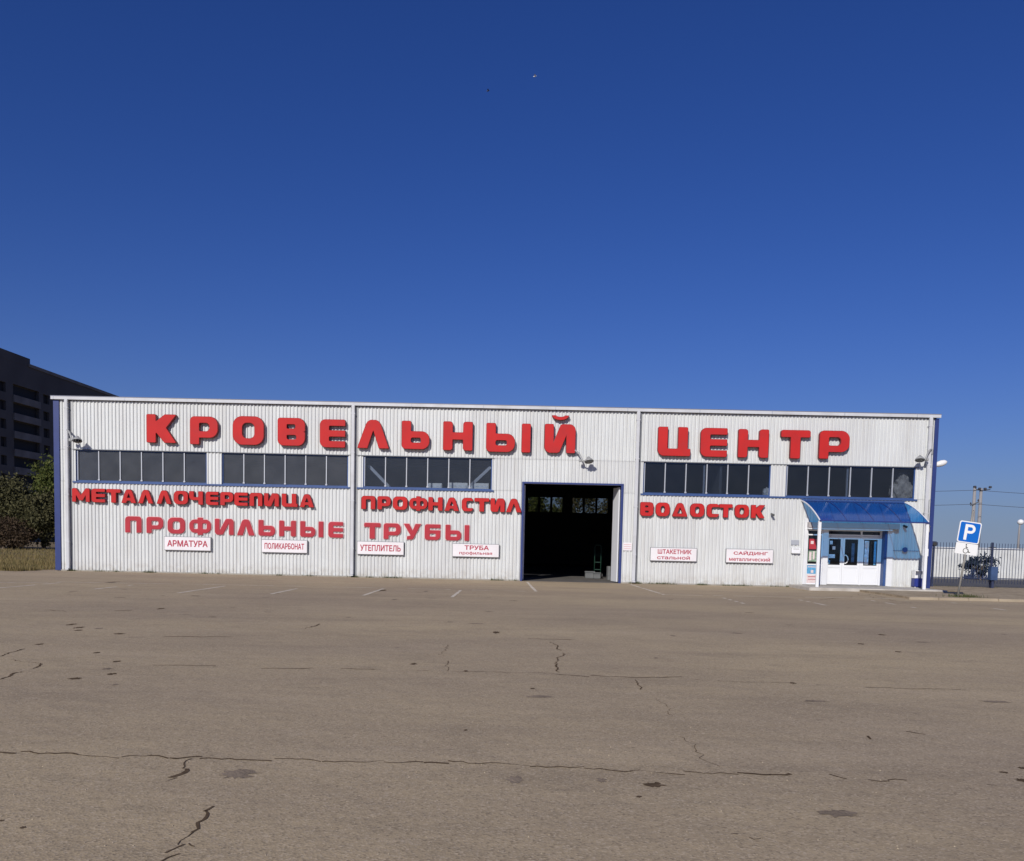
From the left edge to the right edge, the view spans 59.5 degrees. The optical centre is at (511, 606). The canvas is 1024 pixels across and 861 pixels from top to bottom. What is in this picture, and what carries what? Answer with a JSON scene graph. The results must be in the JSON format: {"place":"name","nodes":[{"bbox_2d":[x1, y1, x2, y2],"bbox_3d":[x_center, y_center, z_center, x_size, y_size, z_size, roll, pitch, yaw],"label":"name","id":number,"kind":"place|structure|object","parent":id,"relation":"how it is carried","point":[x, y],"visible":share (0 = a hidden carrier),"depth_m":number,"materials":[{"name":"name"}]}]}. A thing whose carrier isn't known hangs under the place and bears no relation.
{"place":"outdoors","nodes":[
{"label":"outdoors","id":0,"kind":"place"},
{"bbox_2d":[428,483,442,487],"bbox_3d":[-3.307,-5.054,38.426,0.630,0.399,0.554,1,4,0],"label":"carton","id":1,"kind":"object","parent":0,"point":[435,485],"visible":0.4,"depth_m":38.15,"materials":[{"name":"white cardboard"}]},
{"bbox_2d":[449,483,467,487],"bbox_3d":[-2.312,-5.051,38.416,0.840,0.439,0.554,1,4,0],"label":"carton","id":2,"kind":"object","parent":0,"point":[458,485],"visible":0.42,"depth_m":38.13,"materials":[{"name":"white cardboard"}]},
{"bbox_2d":[0,542,1001,579],"bbox_3d":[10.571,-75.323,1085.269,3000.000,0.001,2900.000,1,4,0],"label":"ground","id":3,"kind":"structure","parent":0,"point":[52,545],"depth_m":87.27,"materials":[{"name":"soil"}]},
{"bbox_2d":[0,516,41,549],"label":"bush","id":4,"kind":"object","parent":3,"relation":"on","point":[14,535],"visible":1,"depth_m":80.29,"materials":[{"name":"green plant"}]},
{"bbox_2d":[0,470,43,521],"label":"bushy tree","id":5,"kind":"object","parent":3,"relation":"on","point":[10,489],"visible":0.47,"depth_m":83.21,"materials":[{"name":"green plant"}]},
{"bbox_2d":[0,486,54,548],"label":"bushy tree","id":6,"kind":"object","parent":3,"relation":"on","point":[37,514],"visible":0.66,"depth_m":82.02,"materials":[{"name":"green plant"}]},
{"bbox_2d":[0,547,54,570],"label":"dry grass","id":7,"kind":"structure","parent":3,"relation":"on","point":[12,561],"depth_m":47.44,"materials":[{"name":"beige plant"}]},
{"bbox_2d":[26,448,53,497],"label":"bushy tree","id":8,"kind":"object","parent":3,"relation":"on","point":[44,477],"visible":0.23,"depth_m":86.23,"materials":[{"name":"green plant"}]},
{"bbox_2d":[0,348,118,541],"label":"apartment block","id":9,"kind":"structure","parent":3,"relation":"on","point":[27,389],"depth_m":144.78,"materials":[{"name":"black concrete"}]},
{"bbox_2d":[528,497,561,511],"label":"garden tree","id":10,"kind":"object","parent":3,"relation":"on","point":[532,504],"visible":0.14,"depth_m":80.25,"materials":[{"name":"green plant"}]},
{"bbox_2d":[549,497,605,512],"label":"garden tree","id":11,"kind":"object","parent":3,"relation":"on","point":[588,503],"visible":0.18,"depth_m":82.89,"materials":[{"name":"green plant"}]},
{"bbox_2d":[598,499,619,513],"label":"garden tree","id":12,"kind":"object","parent":3,"relation":"on","point":[605,506],"visible":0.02,"depth_m":82.32,"materials":[{"name":"green plant"}]},
{"bbox_2d":[968,486,978,543],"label":"utility pole","id":13,"kind":"object","parent":3,"relation":"on","point":[973,503],"visible":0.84,"depth_m":96.76,"materials":[{"name":"concrete"}]},
{"bbox_2d":[957,490,1023,507],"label":"overhead wires","id":14,"kind":"object","parent":13,"relation":"attached to","point":[982,504],"visible":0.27,"depth_m":96.64,"materials":[{"name":"grey metal"}]},
{"bbox_2d":[931,547,1023,579],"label":"sheet fence","id":15,"kind":"object","parent":3,"relation":"on","point":[940,555],"visible":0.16,"depth_m":55.57,"materials":[{"name":"grey metal"}]},
{"bbox_2d":[958,553,1000,579],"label":"bush","id":16,"kind":"object","parent":3,"relation":"on","point":[972,560],"visible":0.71,"depth_m":53.48,"materials":[{"name":"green plant"}]},
{"bbox_2d":[973,486,991,547],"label":"utility pole","id":17,"kind":"object","parent":3,"relation":"on","point":[980,507],"visible":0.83,"depth_m":98.78,"materials":[{"name":"concrete"}]},
{"bbox_2d":[1017,519,1023,548],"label":"globe lamp","id":18,"kind":"object","parent":3,"relation":"on","point":[1020,522],"visible":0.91,"depth_m":72.23,"materials":[{"name":"metal"}]},
{"bbox_2d":[0,570,1023,860],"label":"car park","id":19,"kind":"structure","parent":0,"point":[708,668],"depth_m":8.13,"materials":[{"name":"grey asphalt"}]},
{"bbox_2d":[0,751,271,760],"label":"pavement crack","id":20,"kind":"object","parent":19,"relation":"on","point":[137,755],"visible":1,"depth_m":6.55,"materials":[{"name":"grey asphalt"}]},
{"bbox_2d":[170,758,191,776],"bbox_3d":[-2.279,1.126,6.252,0.100,0.001,0.529,1,4,-6],"label":"pavement crack","id":21,"kind":"object","parent":19,"relation":"on","point":[185,771],"visible":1,"depth_m":6.14,"materials":[{"name":"black asphalt"}]},
{"bbox_2d":[161,806,213,860],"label":"pavement crack","id":22,"kind":"object","parent":19,"relation":"on","point":[204,818],"visible":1,"depth_m":4.97,"materials":[{"name":"black asphalt"}]},
{"bbox_2d":[164,636,221,636],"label":"pavement crack","id":23,"kind":"object","parent":19,"relation":"on","point":[190,636],"visible":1,"depth_m":14.33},
{"bbox_2d":[221,769,256,778],"bbox_3d":[-1.863,1.145,6.129,0.279,0.001,0.260,-2,5,-38],"label":"ground stain","id":24,"kind":"object","parent":19,"relation":"on","point":[241,773],"visible":1,"depth_m":6.13,"materials":[{"name":"grey asphalt"}]},
{"bbox_2d":[192,665,303,668],"bbox_3d":[-3.449,0.753,11.120,2.023,0.001,0.183,1,4,0],"label":"pavement crack","id":25,"kind":"object","parent":19,"relation":"on","point":[261,668],"visible":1,"depth_m":11.13,"materials":[{"name":"grey asphalt"}]},
{"bbox_2d":[274,758,340,761],"bbox_3d":[-1.491,1.123,6.546,0.501,0.001,0.054,2,4,9],"label":"pavement crack","id":26,"kind":"object","parent":19,"relation":"on","point":[309,759],"visible":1,"depth_m":6.56,"materials":[{"name":"grey asphalt"}]},
{"bbox_2d":[350,760,422,762],"bbox_3d":[-0.946,1.135,6.548,0.594,0.001,0.076,1,4,0],"label":"pavement crack","id":27,"kind":"object","parent":19,"relation":"on","point":[395,762],"visible":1,"depth_m":6.54,"materials":[{"name":"grey asphalt"}]},
{"bbox_2d":[67,569,788,586],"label":"weeds","id":28,"kind":"object","parent":19,"relation":"on","point":[638,582],"visible":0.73,"depth_m":37.85,"materials":[{"name":"green plant"}]},
{"bbox_2d":[424,760,466,763],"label":"pavement crack","id":29,"kind":"object","parent":19,"relation":"on","point":[444,762],"visible":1,"depth_m":6.55,"materials":[{"name":"grey asphalt"}]},
{"bbox_2d":[341,668,588,676],"bbox_3d":[-0.587,0.814,11.170,3.089,0.001,0.232,2,4,4],"label":"pavement crack","id":30,"kind":"object","parent":19,"relation":"on","point":[468,671],"visible":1,"depth_m":11.17,"materials":[{"name":"grey asphalt"}]},
{"bbox_2d":[50,395,941,588],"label":"warehouse","id":31,"kind":"structure","parent":19,"relation":"on","point":[627,471],"depth_m":37.77,"materials":[{"name":"white metal"}]},
{"bbox_2d":[66,429,81,442],"bbox_3d":[-18.340,-7.108,37.336,1.035,0.617,0.375,3,5,27],"label":"wall lamp","id":32,"kind":"object","parent":31,"relation":"attached to","point":[77,439],"visible":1,"depth_m":37.28,"materials":[{"name":"white metal"}]},
{"bbox_2d":[76,450,206,483],"bbox_3d":[-15.627,-5.878,37.831,5.530,1.320,0.095,1,4,0],"label":"window","id":33,"kind":"structure","parent":31,"relation":"in","point":[77,451],"depth_m":37.82,"materials":[{"name":"black glass"}]},
{"bbox_2d":[164,536,211,550],"bbox_3d":[-13.706,-2.639,37.888,1.989,0.587,0.112,1,4,0],"label":"sign board","id":34,"kind":"object","parent":31,"relation":"attached to","point":[188,543],"visible":1,"depth_m":37.84,"materials":[{"name":"grey plastic"}]},
{"bbox_2d":[72,488,314,507],"bbox_3d":[-13.412,-4.561,37.724,10.206,0.599,0.160,1,4,0],"label":"letter sign","id":35,"kind":"object","parent":31,"relation":"attached to","point":[89,494],"visible":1,"depth_m":37.65,"materials":[{"name":"red plastic"}]},
{"bbox_2d":[125,516,343,537],"bbox_3d":[-11.743,-3.344,37.855,9.274,0.770,0.040,1,4,0],"label":"letter sign","id":36,"kind":"object","parent":31,"relation":"attached to","point":[244,525],"visible":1,"depth_m":37.84,"materials":[{"name":"pink"}]},
{"bbox_2d":[261,539,307,552],"bbox_3d":[-9.607,-2.526,37.856,1.950,0.557,0.112,1,4,0],"label":"sign board","id":37,"kind":"object","parent":31,"relation":"attached to","point":[281,546],"visible":1,"depth_m":37.80,"materials":[{"name":"grey plastic"}]},
{"bbox_2d":[222,453,347,486],"bbox_3d":[-9.559,-5.739,37.781,5.330,1.320,0.095,1,4,0],"label":"window","id":38,"kind":"structure","parent":31,"relation":"in","point":[326,485],"depth_m":37.76,"materials":[{"name":"black glass"}]},
{"bbox_2d":[146,414,575,453],"bbox_3d":[-6.310,-7.344,37.438,17.929,1.564,0.200,1,4,0],"label":"letter sign","id":39,"kind":"object","parent":31,"relation":"attached to","point":[156,427],"visible":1,"depth_m":37.35,"materials":[{"name":"red plastic"}]},
{"bbox_2d":[357,541,403,554],"bbox_3d":[-5.546,-2.446,37.822,1.989,0.567,0.112,1,4,0],"label":"sign board","id":40,"kind":"object","parent":31,"relation":"attached to","point":[377,548],"visible":1,"depth_m":37.77,"materials":[{"name":"grey plastic"}]},
{"bbox_2d":[364,522,469,540],"bbox_3d":[-4.020,-3.135,37.794,4.489,0.709,0.040,1,4,0],"label":"letter sign","id":41,"kind":"object","parent":31,"relation":"attached to","point":[387,533],"visible":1,"depth_m":37.78,"materials":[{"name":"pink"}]},
{"bbox_2d":[363,456,491,489],"bbox_3d":[-3.550,-5.601,37.732,5.430,1.320,0.095,1,4,0],"label":"window","id":42,"kind":"structure","parent":31,"relation":"in","point":[364,457],"depth_m":37.71,"materials":[{"name":"grey metal"}]},
{"bbox_2d":[361,496,520,512],"bbox_3d":[-2.962,-4.287,37.652,6.732,0.612,0.140,1,4,0],"label":"letter sign","id":43,"kind":"object","parent":31,"relation":"attached to","point":[494,507],"visible":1,"depth_m":37.59,"materials":[{"name":"red plastic"}]},
{"bbox_2d":[452,543,498,557],"bbox_3d":[-1.528,-2.347,37.790,1.978,0.567,0.112,1,4,0],"label":"sign board","id":44,"kind":"object","parent":31,"relation":"attached to","point":[475,550],"visible":1,"depth_m":37.74,"materials":[{"name":"grey plastic"}]},
{"bbox_2d":[471,483,488,488],"bbox_3d":[-1.372,-5.030,38.409,0.760,0.439,0.554,1,4,0],"label":"carton","id":45,"kind":"object","parent":31,"relation":"on","point":[480,486],"visible":0.57,"depth_m":38.13,"materials":[{"name":"white cardboard"}]},
{"bbox_2d":[527,496,563,512],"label":"window","id":46,"kind":"structure","parent":31,"relation":"in","point":[551,498],"depth_m":70.38,"materials":[{"name":"black glass"}]},
{"bbox_2d":[571,450,593,463],"bbox_3d":[2.895,-6.223,37.192,1.035,0.617,0.375,3,5,27],"label":"wall lamp","id":47,"kind":"object","parent":31,"relation":"attached to","point":[588,460],"visible":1,"depth_m":37.14,"materials":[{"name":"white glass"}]},
{"bbox_2d":[584,571,594,577],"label":"metal crate","id":48,"kind":"object","parent":31,"relation":"on","point":[588,574],"visible":0.85,"depth_m":42.28,"materials":[{"name":"grey metal"}]},
{"bbox_2d":[571,497,608,513],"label":"window","id":49,"kind":"structure","parent":31,"relation":"in","point":[596,499],"depth_m":70.34,"materials":[{"name":"black glass"}]},
{"bbox_2d":[593,572,600,578],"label":"metal crate","id":50,"kind":"object","parent":31,"relation":"on","point":[596,575],"visible":1,"depth_m":42.04,"materials":[{"name":"grey metal"}]},
{"bbox_2d":[594,545,602,577],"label":"hand trolley","id":51,"kind":"object","parent":31,"relation":"on","point":[598,562],"visible":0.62,"depth_m":42.83,"materials":[{"name":"metal"}]},
{"bbox_2d":[623,542,631,550],"bbox_3d":[4.872,-2.507,37.762,0.370,0.340,0.026,1,4,0],"label":"notice plate","id":52,"kind":"object","parent":31,"relation":"attached to","point":[627,546],"visible":1,"depth_m":37.75,"materials":[{"name":"white"}]},
{"bbox_2d":[650,547,696,561],"bbox_3d":[6.794,-2.173,37.721,1.970,0.573,0.112,1,4,0],"label":"sign board","id":53,"kind":"object","parent":31,"relation":"attached to","point":[673,554],"visible":1,"depth_m":37.67,"materials":[{"name":"grey plastic"}]},
{"bbox_2d":[640,502,764,517],"bbox_3d":[7.975,-4.016,37.564,5.213,0.587,0.140,1,4,0],"label":"letter sign","id":54,"kind":"object","parent":31,"relation":"attached to","point":[755,511],"visible":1,"depth_m":37.50,"materials":[{"name":"red plastic"}]},
{"bbox_2d":[643,462,770,495],"bbox_3d":[8.171,-5.331,37.679,5.340,1.330,0.180,1,4,0],"label":"window","id":55,"kind":"structure","parent":31,"relation":"in","point":[703,487],"depth_m":37.62,"materials":[{"name":"grey metal"}]},
{"bbox_2d":[725,549,773,563],"bbox_3d":[9.985,-2.102,37.694,1.996,0.591,0.112,1,4,0],"label":"sign board","id":56,"kind":"object","parent":31,"relation":"attached to","point":[764,556],"visible":1,"depth_m":37.65,"materials":[{"name":"grey plastic"}]},
{"bbox_2d":[657,427,849,458],"bbox_3d":[10.044,-6.777,37.318,7.951,1.202,0.200,1,4,0],"label":"letter sign","id":57,"kind":"object","parent":31,"relation":"attached to","point":[761,444],"visible":1,"depth_m":37.22,"materials":[{"name":"red plastic"}]},
{"bbox_2d":[791,540,798,544],"bbox_3d":[11.902,-2.676,37.683,0.340,0.200,0.024,1,4,0],"label":"notice plate","id":58,"kind":"object","parent":31,"relation":"attached to","point":[794,542],"visible":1,"depth_m":37.67,"materials":[{"name":"grey metal"}]},
{"bbox_2d":[791,548,800,553],"bbox_3d":[11.924,-2.332,37.648,0.360,0.240,0.133,1,4,0],"label":"letter box","id":59,"kind":"object","parent":31,"relation":"attached to","point":[795,550],"visible":1,"depth_m":37.59,"materials":[{"name":"white plastic"}]},
{"bbox_2d":[808,551,816,561],"bbox_3d":[12.690,-2.111,37.806,0.380,0.450,0.006,1,4,0],"label":"poster","id":60,"kind":"object","parent":31,"relation":"attached to","point":[812,555],"visible":0.88,"depth_m":37.80,"materials":[{"name":"white paper"}]},
{"bbox_2d":[806,574,819,582],"bbox_3d":[12.719,-1.157,37.865,0.540,0.360,0.006,1,4,0],"label":"poster","id":61,"kind":"object","parent":31,"relation":"attached to","point":[810,578],"visible":0.76,"depth_m":37.86,"materials":[{"name":"white paper"}]},
{"bbox_2d":[809,539,816,548],"bbox_3d":[12.681,-2.620,37.770,0.300,0.430,0.006,1,4,0],"label":"poster","id":62,"kind":"object","parent":31,"relation":"attached to","point":[812,543],"visible":1,"depth_m":37.77,"materials":[{"name":"red paper"}]},
{"bbox_2d":[807,565,819,573],"bbox_3d":[12.727,-1.540,37.837,0.540,0.350,0.006,1,4,0],"label":"poster","id":63,"kind":"object","parent":31,"relation":"attached to","point":[811,569],"visible":0.83,"depth_m":37.84,"materials":[{"name":"blue paper"}]},
{"bbox_2d":[826,536,842,583],"bbox_3d":[13.686,-1.951,38.055,0.665,2.040,0.141,1,4,0],"label":"door","id":64,"kind":"structure","parent":31,"relation":"in","point":[833,571],"depth_m":38.10,"materials":[{"name":"white plastic"}]},
{"bbox_2d":[785,465,915,498],"bbox_3d":[14.175,-5.194,37.630,5.410,1.330,0.180,1,4,0],"label":"window","id":65,"kind":"structure","parent":31,"relation":"in","point":[847,467],"depth_m":37.58,"materials":[{"name":"black glass"}]},
{"bbox_2d":[841,536,860,584],"bbox_3d":[14.391,-1.934,38.039,0.725,2.040,0.162,1,4,0],"label":"door","id":66,"kind":"structure","parent":31,"relation":"in","point":[850,573],"depth_m":38.10,"materials":[{"name":"white plastic"}]},
{"bbox_2d":[851,543,854,561],"bbox_3d":[14.481,-2.265,38.070,0.130,0.800,0.004,1,4,0],"label":"poster","id":67,"kind":"object","parent":31,"relation":"attached to","point":[852,552],"visible":1,"depth_m":38.07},
{"bbox_2d":[864,541,868,563],"bbox_3d":[15.056,-2.271,38.050,0.180,1.000,0.006,1,4,0],"label":"poster","id":68,"kind":"object","parent":31,"relation":"attached to","point":[866,552],"visible":1,"depth_m":38.05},
{"bbox_2d":[873,541,876,564],"bbox_3d":[15.411,-2.243,38.050,0.090,1.000,0.004,1,4,0],"label":"poster","id":69,"kind":"object","parent":31,"relation":"attached to","point":[874,561],"visible":1,"depth_m":38.05,"materials":[{"name":"blue paper"}]},
{"bbox_2d":[888,471,912,497],"bbox_3d":[16.582,-4.921,38.138,1.050,1.614,0.649,1,4,0],"label":"sack","id":70,"kind":"object","parent":31,"relation":"on","point":[902,487],"visible":0.57,"depth_m":37.88,"materials":[{"name":"grey plastic"}]},
{"bbox_2d":[893,547,907,551],"bbox_3d":[16.570,-2.364,37.594,1.090,0.210,0.163,1,4,0],"label":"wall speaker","id":71,"kind":"object","parent":31,"relation":"attached to","point":[904,549],"depth_m":37.54},
{"bbox_2d":[915,448,932,461],"bbox_3d":[17.110,-6.247,37.051,1.037,0.617,0.373,-1,5,-26],"label":"wall lamp","id":72,"kind":"object","parent":31,"relation":"attached to","point":[919,458],"visible":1,"depth_m":37.00,"materials":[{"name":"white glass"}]},
{"bbox_2d":[937,460,946,466],"bbox_3d":[18.109,-6.032,38.194,0.834,0.408,0.268,2,4,4],"label":"street lamp head","id":73,"kind":"object","parent":31,"relation":"attached to","point":[940,463],"visible":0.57,"depth_m":38.09},
{"bbox_2d":[505,776,523,782],"bbox_3d":[0.014,1.187,6.130,0.130,0.001,0.201,0,4,-13],"label":"ground stain","id":74,"kind":"object","parent":19,"relation":"on","point":[516,779],"visible":1,"depth_m":6.13,"materials":[{"name":"grey asphalt"}]},
{"bbox_2d":[476,762,583,767],"bbox_3d":[0.128,1.160,6.527,0.792,0.001,0.086,2,4,5],"label":"pavement crack","id":75,"kind":"object","parent":19,"relation":"on","point":[530,766],"visible":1,"depth_m":6.53,"materials":[{"name":"grey asphalt"}]},
{"bbox_2d":[528,695,550,697],"bbox_3d":[0.272,0.954,9.480,0.375,0.001,0.159,1,4,0],"label":"ground stain","id":76,"kind":"object","parent":19,"relation":"on","point":[541,696],"visible":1,"depth_m":9.47,"materials":[{"name":"grey asphalt"}]},
{"bbox_2d":[550,642,563,671],"bbox_3d":[0.679,0.712,13.004,0.220,0.001,3.450,1,4,0],"label":"pavement crack","id":77,"kind":"object","parent":19,"relation":"on","point":[557,657],"visible":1,"depth_m":12.57,"materials":[{"name":"grey asphalt"}]},
{"bbox_2d":[597,777,606,782],"bbox_3d":[0.616,1.198,6.166,0.077,0.001,0.140,1,4,0],"label":"ground stain","id":78,"kind":"object","parent":19,"relation":"on","point":[601,780],"visible":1,"depth_m":6.18,"materials":[{"name":"grey asphalt"}]},
{"bbox_2d":[587,768,684,774],"bbox_3d":[0.878,1.183,6.435,0.718,0.001,0.077,2,4,6],"label":"pavement crack","id":79,"kind":"object","parent":19,"relation":"on","point":[630,770],"visible":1,"depth_m":6.43,"materials":[{"name":"grey asphalt"}]},
{"bbox_2d":[642,782,665,786],"bbox_3d":[0.972,1.212,6.083,0.175,0.001,0.139,1,4,0],"label":"ground stain","id":80,"kind":"object","parent":19,"relation":"on","point":[656,784],"visible":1,"depth_m":6.08,"materials":[{"name":"grey asphalt"}]},
{"bbox_2d":[737,772,791,774],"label":"pavement crack","id":81,"kind":"object","parent":19,"relation":"on","point":[765,774],"visible":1,"depth_m":6.43,"materials":[{"name":"grey asphalt"}]},
{"bbox_2d":[806,700,826,701],"bbox_3d":[3.248,1.014,9.575,0.303,0.001,0.134,1,4,0],"label":"ground stain","id":82,"kind":"object","parent":19,"relation":"on","point":[816,701],"visible":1,"depth_m":9.56,"materials":[{"name":"grey asphalt"}]},
{"bbox_2d":[818,809,857,817],"bbox_3d":[2.013,1.275,5.520,0.272,0.001,0.157,0,4,-15],"label":"ground stain","id":83,"kind":"object","parent":19,"relation":"on","point":[834,813],"visible":1,"depth_m":5.52,"materials":[{"name":"grey asphalt"}]},
{"bbox_2d":[789,584,947,591],"bbox_3d":[14.369,-0.717,36.608,5.400,0.155,3.050,1,4,0],"label":"entrance step","id":84,"kind":"object","parent":19,"relation":"on","point":[830,587],"visible":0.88,"depth_m":35.69,"materials":[{"name":"concrete"}]},
{"bbox_2d":[801,499,929,589],"bbox_3d":[14.230,-2.567,36.453,4.330,3.580,2.440,1,4,0],"label":"entrance canopy","id":85,"kind":"object","parent":84,"relation":"on","point":[865,511],"visible":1,"depth_m":35.77,"materials":[{"name":"blue"}]},
{"bbox_2d":[911,570,922,586],"bbox_3d":[17.007,-1.132,37.530,0.420,0.730,0.340,1,4,0],"label":"litter bin","id":86,"kind":"object","parent":84,"relation":"on","point":[916,579],"visible":0.73,"depth_m":37.42,"materials":[{"name":"blue plastic"}]},
{"bbox_2d":[907,597,1023,601],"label":"kerb","id":87,"kind":"structure","parent":19,"relation":"on","point":[968,599],"depth_m":30.13,"materials":[{"name":"concrete"}]},
{"bbox_2d":[986,700,1012,702],"bbox_3d":[5.277,1.044,9.794,0.356,0.001,0.154,0,4,-12],"label":"ground stain","id":88,"kind":"object","parent":19,"relation":"on","point":[995,701],"visible":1,"depth_m":9.79,"materials":[{"name":"grey asphalt"}]},
{"bbox_2d":[0,0,1023,549],"label":"sky","id":89,"kind":"structure","parent":0,"point":[778,205],"materials":[{"name":"blue"}]},
{"bbox_2d":[606,566,610,579],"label":"steel drum","id":90,"kind":"object","parent":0,"point":[608,574],"visible":0.7,"depth_m":40.96,"materials":[{"name":"grey metal"}]},
{"bbox_2d":[762,487,767,494],"bbox_3d":[10.844,-4.721,38.188,0.390,0.706,0.408,1,4,0],"label":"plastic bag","id":91,"kind":"object","parent":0,"point":[765,491],"visible":0.37,"depth_m":38.06,"materials":[{"name":"white plastic"}]},
{"bbox_2d":[860,586,1023,598],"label":"pavement","id":92,"kind":"structure","parent":0,"point":[1004,593],"depth_m":34.19,"materials":[{"name":"grey concrete"}]},
{"bbox_2d":[942,593,987,597],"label":"weeds","id":93,"kind":"object","parent":92,"relation":"on","point":[965,595],"visible":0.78,"depth_m":31.15,"materials":[{"name":"green plant"}]},
{"bbox_2d":[954,511,981,595],"bbox_3d":[15.718,-1.785,31.107,0.760,3.060,0.116,8,4,0],"label":"parking sign","id":94,"kind":"object","parent":92,"relation":"on","point":[969,531],"visible":0.98,"depth_m":31.02,"materials":[{"name":"metal"}]},
{"bbox_2d":[930,542,1023,587],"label":"metal railing","id":95,"kind":"object","parent":92,"relation":"on","point":[991,549],"visible":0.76,"depth_m":39.88,"materials":[{"name":"grey metal"}]},
{"bbox_2d":[987,567,997,587],"bbox_3d":[21.309,-1.274,39.739,0.300,0.950,0.310,1,4,0],"label":"blue cabinet","id":96,"kind":"object","parent":92,"relation":"on","point":[992,574],"visible":0.95,"depth_m":39.59,"materials":[{"name":"blue metal"}]},
{"bbox_2d":[930,578,1023,587],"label":"yard road","id":97,"kind":"structure","parent":0,"point":[998,583],"depth_m":47.83,"materials":[{"name":"grey asphalt"}]}
]}

